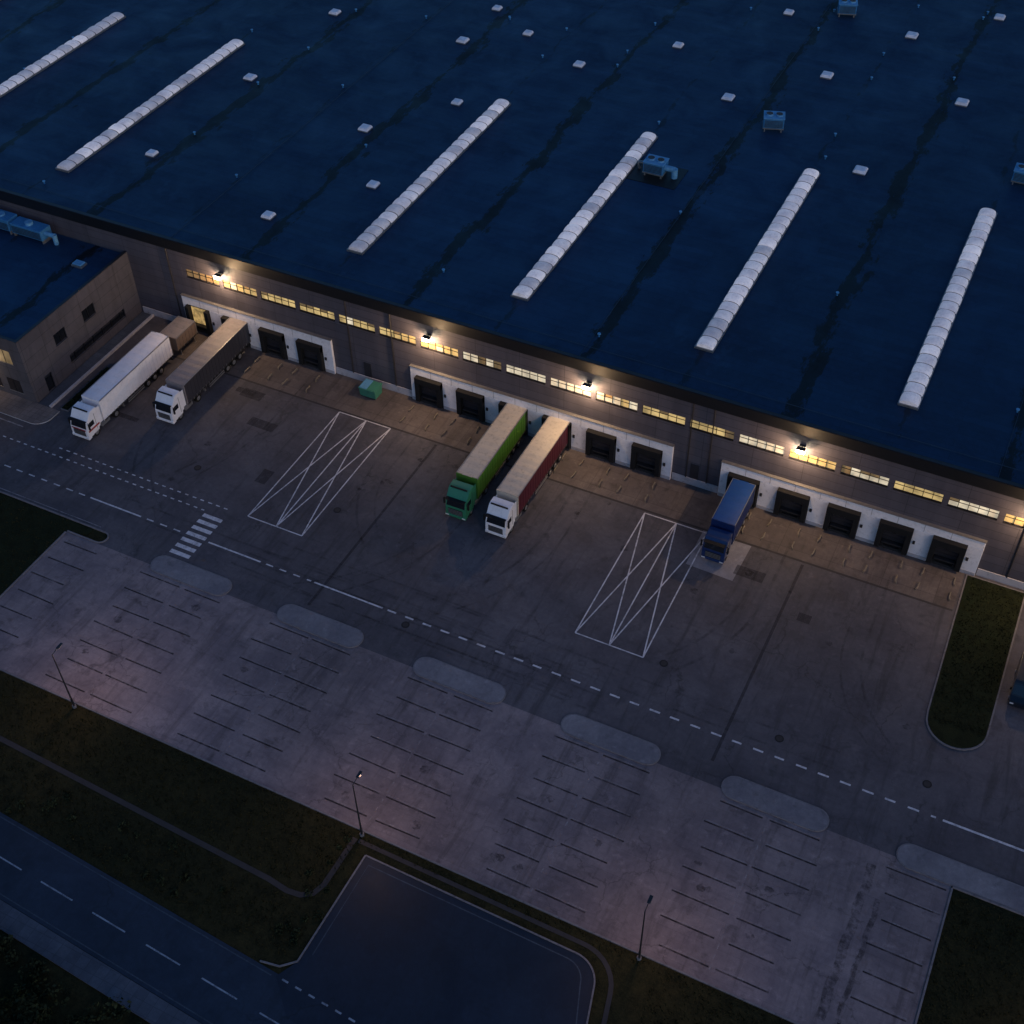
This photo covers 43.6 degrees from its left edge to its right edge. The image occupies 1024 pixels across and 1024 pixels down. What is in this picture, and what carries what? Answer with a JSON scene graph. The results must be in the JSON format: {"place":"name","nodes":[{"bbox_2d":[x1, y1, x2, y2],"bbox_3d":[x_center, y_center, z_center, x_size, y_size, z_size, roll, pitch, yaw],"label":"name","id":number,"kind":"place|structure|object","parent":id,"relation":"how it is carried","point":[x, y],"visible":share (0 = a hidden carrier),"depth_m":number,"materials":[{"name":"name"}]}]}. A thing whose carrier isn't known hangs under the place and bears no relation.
{"place":"outdoors","nodes":[
{"label":"outdoors","id":0,"kind":"place"},
{"bbox_2d":[0,312,153,423],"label":"forecourt pavement","id":1,"kind":"structure","parent":0,"point":[42,411],"depth_m":155.73,"materials":[{"name":"grey concrete"}]},
{"bbox_2d":[0,900,201,1023],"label":"sidewalk","id":2,"kind":"structure","parent":0,"point":[91,971],"depth_m":104.25,"materials":[{"name":"concrete"}]},
{"bbox_2d":[0,812,295,1023],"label":"road","id":3,"kind":"structure","parent":0,"point":[251,988],"depth_m":106.37,"materials":[{"name":"grey asphalt"}]},
{"bbox_2d":[0,816,354,1023],"bbox_3d":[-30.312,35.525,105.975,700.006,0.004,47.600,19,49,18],"label":"road markings","id":4,"kind":"object","parent":3,"relation":"on","point":[323,1003],"visible":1,"depth_m":106.05,"materials":[{"name":"paint"}]},
{"bbox_2d":[0,493,1023,1023],"bbox_3d":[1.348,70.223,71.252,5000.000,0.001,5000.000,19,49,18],"label":"ground","id":5,"kind":"structure","parent":0,"point":[634,981],"depth_m":110.22,"materials":[{"name":"green plant"}]},
{"bbox_2d":[10,995,47,1023],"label":"tree","id":6,"kind":"object","parent":5,"relation":"on","point":[28,1010],"visible":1,"depth_m":99.16,"materials":[{"name":"green plant"}]},
{"bbox_2d":[0,493,92,594],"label":"grass verge","id":7,"kind":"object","parent":5,"relation":"on","point":[35,524],"depth_m":139.12,"materials":[{"name":"green plant"}]},
{"bbox_2d":[52,643,76,708],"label":"street lamp","id":8,"kind":"object","parent":5,"relation":"on","point":[74,706],"visible":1,"depth_m":119.79,"materials":[{"name":"metal"}]},
{"bbox_2d":[0,934,141,1023],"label":"shrubs","id":9,"kind":"object","parent":5,"relation":"on","point":[34,978],"visible":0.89,"depth_m":102.50,"materials":[{"name":"green plant"}]},
{"bbox_2d":[0,367,352,945],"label":"bushes","id":10,"kind":"object","parent":5,"relation":"on","point":[294,939],"visible":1,"depth_m":111.26,"materials":[{"name":"green plant"}]},
{"bbox_2d":[0,736,613,1023],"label":"footpath","id":11,"kind":"structure","parent":5,"relation":"on","point":[224,855],"depth_m":110.69,"materials":[{"name":"grey concrete"}]},
{"bbox_2d":[352,771,363,836],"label":"street lamp","id":12,"kind":"object","parent":5,"relation":"on","point":[361,830],"visible":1,"depth_m":109.40,"materials":[{"name":"metal"}]},
{"bbox_2d":[276,857,593,1023],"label":"access bay","id":13,"kind":"object","parent":5,"relation":"on","point":[391,950],"visible":1,"depth_m":104.03,"materials":[{"name":"grey asphalt"}]},
{"bbox_2d":[260,855,594,1023],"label":"bay kerb","id":14,"kind":"structure","parent":13,"relation":"on","point":[428,884],"depth_m":106.65,"materials":[{"name":"concrete"}]},
{"bbox_2d":[0,532,950,1023],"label":"parking lot","id":15,"kind":"structure","parent":5,"relation":"on","point":[828,956],"depth_m":115.54,"materials":[{"name":"grey concrete"}]},
{"bbox_2d":[0,541,945,1023],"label":"parking bay lines","id":16,"kind":"object","parent":15,"relation":"on","point":[456,771],"visible":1,"depth_m":115.65,"materials":[{"name":"black"}]},
{"bbox_2d":[0,316,1023,886],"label":"asphalt yard","id":17,"kind":"structure","parent":5,"relation":"on","point":[830,674],"depth_m":131.34,"materials":[{"name":"grey asphalt"}]},
{"bbox_2d":[0,252,142,402],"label":"walls","id":18,"kind":"structure","parent":17,"relation":"on","point":[37,355],"depth_m":155.90,"materials":[{"name":"grey concrete"}]},
{"bbox_2d":[0,229,119,339],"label":"roof","id":19,"kind":"structure","parent":18,"relation":"attached to","point":[39,280],"depth_m":158.24,"materials":[{"name":"metal"}]},
{"bbox_2d":[0,209,58,244],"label":"rooftop air handling unit","id":20,"kind":"object","parent":19,"relation":"on","point":[12,223],"visible":1,"depth_m":162.66,"materials":[{"name":"metal"}]},
{"bbox_2d":[71,259,86,268],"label":"roof hatch","id":21,"kind":"object","parent":19,"relation":"on","point":[79,264],"visible":1,"depth_m":159.00,"materials":[{"name":"metal"}]},
{"bbox_2d":[0,302,125,393],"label":"windows","id":22,"kind":"structure","parent":18,"relation":"attached to","point":[60,335],"depth_m":157.48,"materials":[{"name":"black glass"}]},
{"bbox_2d":[0,251,126,342],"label":"coping","id":23,"kind":"object","parent":18,"relation":"on","point":[63,301],"visible":1,"depth_m":153.07,"materials":[{"name":"metal"}]},
{"bbox_2d":[61,368,109,411],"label":"planting strip","id":24,"kind":"object","parent":17,"relation":"on","point":[67,409],"visible":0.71,"depth_m":154.47,"materials":[{"name":"concrete"}]},
{"bbox_2d":[68,331,173,439],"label":"semi truck","id":25,"kind":"object","parent":17,"relation":"on","point":[118,384],"visible":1,"depth_m":151.88,"materials":[{"name":"white metal"}]},
{"bbox_2d":[150,555,231,595],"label":"traffic island","id":26,"kind":"structure","parent":17,"relation":"on","point":[201,579],"depth_m":134.33,"materials":[{"name":"concrete"}]},
{"bbox_2d":[152,317,250,423],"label":"semi truck","id":27,"kind":"object","parent":17,"relation":"on","point":[198,370],"visible":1,"depth_m":153.61,"materials":[{"name":"grey metal"}]},
{"bbox_2d":[248,412,390,535],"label":"hatched bay marking","id":28,"kind":"object","parent":17,"relation":"on","point":[307,468],"visible":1,"depth_m":144.91,"materials":[{"name":"paint"}]},
{"bbox_2d":[277,604,363,647],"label":"traffic island","id":29,"kind":"structure","parent":17,"relation":"on","point":[322,626],"depth_m":129.30,"materials":[{"name":"concrete"}]},
{"bbox_2d":[333,507,340,512],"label":"manhole cover","id":30,"kind":"object","parent":17,"relation":"on","point":[337,510],"visible":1,"depth_m":140.92,"materials":[{"name":"metal"}]},
{"bbox_2d":[401,621,409,627],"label":"manhole cover","id":31,"kind":"object","parent":17,"relation":"on","point":[405,624],"visible":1,"depth_m":129.38,"materials":[{"name":"metal"}]},
{"bbox_2d":[413,657,505,703],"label":"traffic island","id":32,"kind":"structure","parent":17,"relation":"on","point":[475,686],"depth_m":124.26,"materials":[{"name":"concrete"}]},
{"bbox_2d":[443,403,527,520],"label":"semi truck","id":33,"kind":"object","parent":17,"relation":"on","point":[493,451],"visible":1,"depth_m":141.25,"materials":[{"name":"green metal"}]},
{"bbox_2d":[0,435,1023,851],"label":"road markings","id":34,"kind":"object","parent":17,"relation":"on","point":[190,549],"visible":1,"depth_m":136.90,"materials":[{"name":"paint"}]},
{"bbox_2d":[483,416,569,538],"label":"semi truck","id":35,"kind":"object","parent":17,"relation":"on","point":[530,471],"visible":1,"depth_m":139.40,"materials":[{"name":"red metal"}]},
{"bbox_2d":[159,322,963,610],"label":"dock apron","id":36,"kind":"object","parent":17,"relation":"on","point":[684,503],"visible":0.7,"depth_m":142.90,"materials":[{"name":"concrete"}]},
{"bbox_2d":[160,316,197,354],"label":"swap body container","id":37,"kind":"object","parent":36,"relation":"on","point":[180,332],"visible":0.86,"depth_m":159.86,"materials":[{"name":"metal"}]},
{"bbox_2d":[358,378,382,399],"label":"waste container","id":38,"kind":"object","parent":36,"relation":"on","point":[369,388],"visible":1,"depth_m":153.65,"materials":[{"name":"green plastic"}]},
{"bbox_2d":[230,351,955,600],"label":"wheel guides","id":39,"kind":"object","parent":36,"relation":"on","point":[620,486],"visible":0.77,"depth_m":143.51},
{"bbox_2d":[700,478,755,563],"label":"box truck","id":40,"kind":"object","parent":36,"relation":"on","point":[730,516],"visible":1,"depth_m":134.41,"materials":[{"name":"blue metal"}]},
{"bbox_2d":[561,714,660,764],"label":"traffic island","id":41,"kind":"structure","parent":17,"relation":"on","point":[613,740],"depth_m":119.22,"materials":[{"name":"concrete"}]},
{"bbox_2d":[575,513,706,657],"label":"hatched bay marking","id":42,"kind":"object","parent":17,"relation":"on","point":[626,578],"visible":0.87,"depth_m":132.44,"materials":[{"name":"paint"}]},
{"bbox_2d":[659,660,667,666],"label":"manhole cover","id":43,"kind":"object","parent":17,"relation":"on","point":[663,663],"visible":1,"depth_m":125.47,"materials":[{"name":"metal"}]},
{"bbox_2d":[686,531,750,580],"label":"concrete pad","id":44,"kind":"object","parent":17,"relation":"on","point":[728,569],"visible":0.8,"depth_m":134.83,"materials":[{"name":"grey concrete"}]},
{"bbox_2d":[721,776,829,831],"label":"traffic island","id":45,"kind":"structure","parent":17,"relation":"on","point":[795,811],"depth_m":114.19,"materials":[{"name":"concrete"}]},
{"bbox_2d":[775,735,783,741],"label":"manhole cover","id":46,"kind":"object","parent":17,"relation":"on","point":[779,738],"visible":1,"depth_m":119.15,"materials":[{"name":"metal"}]},
{"bbox_2d":[922,780,931,787],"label":"manhole cover","id":47,"kind":"object","parent":17,"relation":"on","point":[926,783],"visible":1,"depth_m":115.47,"materials":[{"name":"metal"}]},
{"bbox_2d":[896,843,1023,912],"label":"traffic island","id":48,"kind":"structure","parent":17,"relation":"on","point":[955,873],"depth_m":109.00,"materials":[{"name":"concrete"}]},
{"bbox_2d":[926,574,1023,750],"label":"grass island","id":49,"kind":"structure","parent":17,"relation":"on","point":[950,735],"depth_m":124.72,"materials":[{"name":"plant"}]},
{"bbox_2d":[1007,652,1023,709],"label":"parked van","id":50,"kind":"object","parent":17,"relation":"on","point":[1016,697],"visible":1,"depth_m":120.67,"materials":[{"name":"metal"}]},
{"bbox_2d":[0,0,1023,589],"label":"warehouse","id":51,"kind":"structure","parent":5,"relation":"on","point":[812,314],"depth_m":160.10,"materials":[{"name":"metal"}]},
{"bbox_2d":[184,304,326,370],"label":"dock doors","id":52,"kind":"structure","parent":51,"relation":"in","point":[272,342],"depth_m":158.48,"materials":[{"name":"black metal"}]},
{"bbox_2d":[414,375,664,476],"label":"dock doors","id":53,"kind":"structure","parent":51,"relation":"in","point":[599,444],"depth_m":146.03,"materials":[{"name":"black rubber"}]},
{"bbox_2d":[181,267,1023,528],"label":"strip windows","id":54,"kind":"structure","parent":51,"relation":"in","point":[946,500],"depth_m":139.59,"materials":[{"name":"glass"}]},
{"bbox_2d":[626,154,687,189],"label":"rooftop hvac unit","id":55,"kind":"object","parent":51,"relation":"on","point":[655,170],"visible":1,"depth_m":163.82,"materials":[{"name":"metal"}]},
{"bbox_2d":[762,110,784,132],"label":"rooftop hvac unit","id":56,"kind":"object","parent":51,"relation":"on","point":[773,120],"visible":1,"depth_m":171.18,"materials":[{"name":"metal"}]},
{"bbox_2d":[725,472,968,571],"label":"dock doors","id":57,"kind":"structure","parent":51,"relation":"in","point":[944,552],"depth_m":134.93,"materials":[{"name":"black rubber"}]},
{"bbox_2d":[837,0,857,17],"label":"rooftop hvac unit","id":58,"kind":"object","parent":51,"relation":"on","point":[846,7],"visible":1,"depth_m":195.22,"materials":[{"name":"metal"}]},
{"bbox_2d":[1010,162,1023,184],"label":"rooftop hvac unit","id":59,"kind":"object","parent":51,"relation":"on","point":[1018,175],"visible":1,"depth_m":161.06,"materials":[{"name":"metal"}]},
{"bbox_2d":[0,491,1023,1023],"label":"kerb","id":60,"kind":"structure","parent":5,"relation":"on","point":[426,857],"depth_m":110.83,"materials":[{"name":"concrete"}]},
{"bbox_2d":[637,895,652,960],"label":"street lamp","id":61,"kind":"object","parent":5,"relation":"on","point":[639,956],"visible":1,"depth_m":101.07,"materials":[{"name":"metal"}]}
]}

